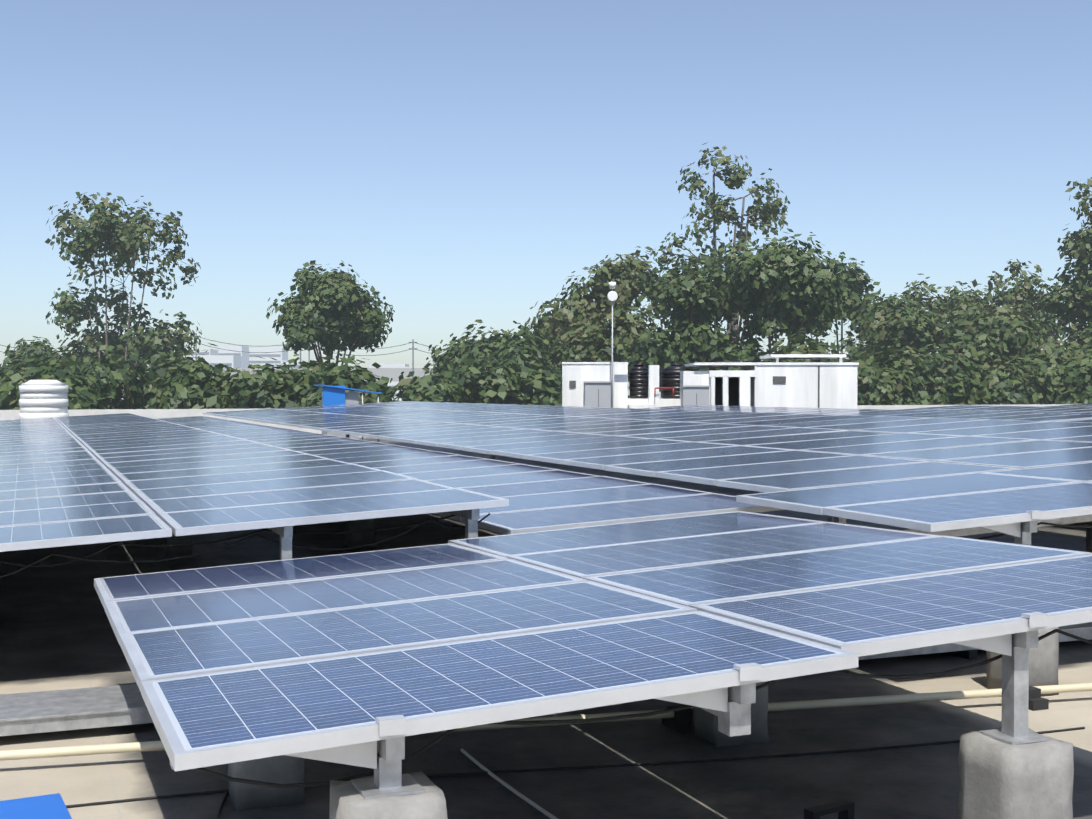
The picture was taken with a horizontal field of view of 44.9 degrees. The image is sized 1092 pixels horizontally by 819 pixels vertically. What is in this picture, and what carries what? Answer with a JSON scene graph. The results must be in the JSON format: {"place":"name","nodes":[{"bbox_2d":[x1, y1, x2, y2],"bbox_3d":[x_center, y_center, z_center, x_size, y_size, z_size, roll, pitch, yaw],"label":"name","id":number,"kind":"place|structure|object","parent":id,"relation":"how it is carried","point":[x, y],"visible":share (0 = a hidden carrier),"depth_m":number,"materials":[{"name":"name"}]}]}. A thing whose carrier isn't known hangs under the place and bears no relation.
{"place":"outdoors","nodes":[
{"label":"outdoors","id":0,"kind":"place"},
{"bbox_2d":[19,346,432,400],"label":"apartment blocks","id":1,"kind":"structure","parent":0,"point":[234,358],"depth_m":643.03,"materials":[{"name":"grey concrete"}]},
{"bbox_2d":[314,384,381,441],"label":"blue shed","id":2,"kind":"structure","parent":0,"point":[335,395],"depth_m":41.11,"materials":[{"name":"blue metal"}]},
{"bbox_2d":[0,404,1070,437],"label":"parapet wall","id":3,"kind":"structure","parent":0,"point":[149,413],"depth_m":42.81,"materials":[{"name":"white concrete"}]},
{"bbox_2d":[0,0,1091,390],"label":"sky","id":4,"kind":"structure","parent":0,"point":[464,158],"materials":[{"name":"blue"}]},
{"label":"ground","id":5,"kind":"structure","parent":0,"visible":0},
{"bbox_2d":[0,333,437,377],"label":"power lines","id":6,"kind":"object","parent":5,"relation":"on","point":[412,342],"visible":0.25,"depth_m":266.81,"materials":[{"name":"grey metal"}]},
{"bbox_2d":[17,350,628,381],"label":"buildings","id":7,"kind":"structure","parent":5,"relation":"on","point":[393,373],"depth_m":330.78,"materials":[{"name":"grey concrete"}]},
{"bbox_2d":[0,142,1091,409],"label":"trees","id":8,"kind":"object","parent":5,"relation":"on","point":[992,352],"visible":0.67,"depth_m":74.25,"materials":[{"name":"green plant"}]},
{"bbox_2d":[0,437,1091,818],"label":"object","id":9,"kind":"structure","parent":5,"relation":"on","point":[56,631],"depth_m":6.15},
{"bbox_2d":[0,793,71,818],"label":"blue sheet","id":10,"kind":"object","parent":9,"relation":"on","point":[51,806],"visible":1,"depth_m":5.12,"materials":[{"name":"blue plastic"}]},
{"bbox_2d":[11,380,68,419],"bbox_3d":[-14.730,0.087,38.798,1.800,1.920,1.800,0,1,-22],"label":"white water tank","id":11,"kind":"object","parent":9,"relation":"on","point":[43,399],"visible":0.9,"depth_m":38.25,"materials":[{"name":"white plastic"}]},
{"bbox_2d":[460,748,557,818],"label":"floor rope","id":12,"kind":"object","parent":9,"relation":"on","point":[510,788],"visible":0.98,"depth_m":5.42,"materials":[{"name":"grey fabric"}]},
{"bbox_2d":[0,401,1091,818],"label":"solar array","id":13,"kind":"object","parent":9,"relation":"on","point":[564,591],"visible":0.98,"depth_m":6.23,"materials":[{"name":"blue glass"}]},
{"bbox_2d":[0,622,1091,735],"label":"concrete beam","id":14,"kind":"structure","parent":9,"relation":"on","point":[62,710],"depth_m":6.32,"materials":[{"name":"concrete"}]},
{"bbox_2d":[0,683,1091,760],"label":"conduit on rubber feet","id":15,"kind":"object","parent":9,"relation":"on","point":[680,721],"visible":0.42,"depth_m":6.37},
{"bbox_2d":[66,676,1084,818],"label":"floor cables","id":16,"kind":"object","parent":9,"relation":"on","point":[512,771],"visible":0.4,"depth_m":5.74,"materials":[{"name":"grey rubber"}]},
{"bbox_2d":[607,282,617,407],"bbox_3d":[2.113,-1.524,41.828,0.323,5.048,0.242,0,1,-22],"label":"lamp post","id":17,"kind":"object","parent":9,"relation":"on","point":[612,295],"visible":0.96,"depth_m":41.87,"materials":[{"name":"grey metal"}]},
{"bbox_2d":[584,381,710,407],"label":"doors","id":18,"kind":"structure","parent":9,"relation":"on","point":[597,393],"depth_m":42.28,"materials":[{"name":"grey paint"}]},
{"bbox_2d":[562,354,858,408],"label":"stair head rooms","id":19,"kind":"object","parent":9,"relation":"on","point":[758,387],"visible":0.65,"depth_m":42.78,"materials":[{"name":"white paint"}]},
{"bbox_2d":[629,364,692,398],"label":"water tanks","id":20,"kind":"object","parent":19,"relation":"on","point":[638,380],"visible":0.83,"depth_m":44.41,"materials":[{"name":"black plastic"}]},
{"bbox_2d":[654,387,673,396],"bbox_3d":[3.854,-0.561,43.164,0.635,0.319,0.044,0,1,0],"label":"pipe","id":21,"kind":"object","parent":19,"relation":"attached to","point":[655,388],"visible":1,"depth_m":43.15,"materials":[{"name":"red metal"}]},
{"bbox_2d":[569,366,819,407],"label":"building windows","id":22,"kind":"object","parent":19,"relation":"attached to","point":[733,391],"visible":0.48,"depth_m":44.24,"materials":[{"name":"black glass"}]},
{"bbox_2d":[804,799,853,818],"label":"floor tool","id":23,"kind":"object","parent":9,"relation":"on","point":[844,808],"visible":1,"depth_m":4.92,"materials":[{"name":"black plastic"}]}
]}

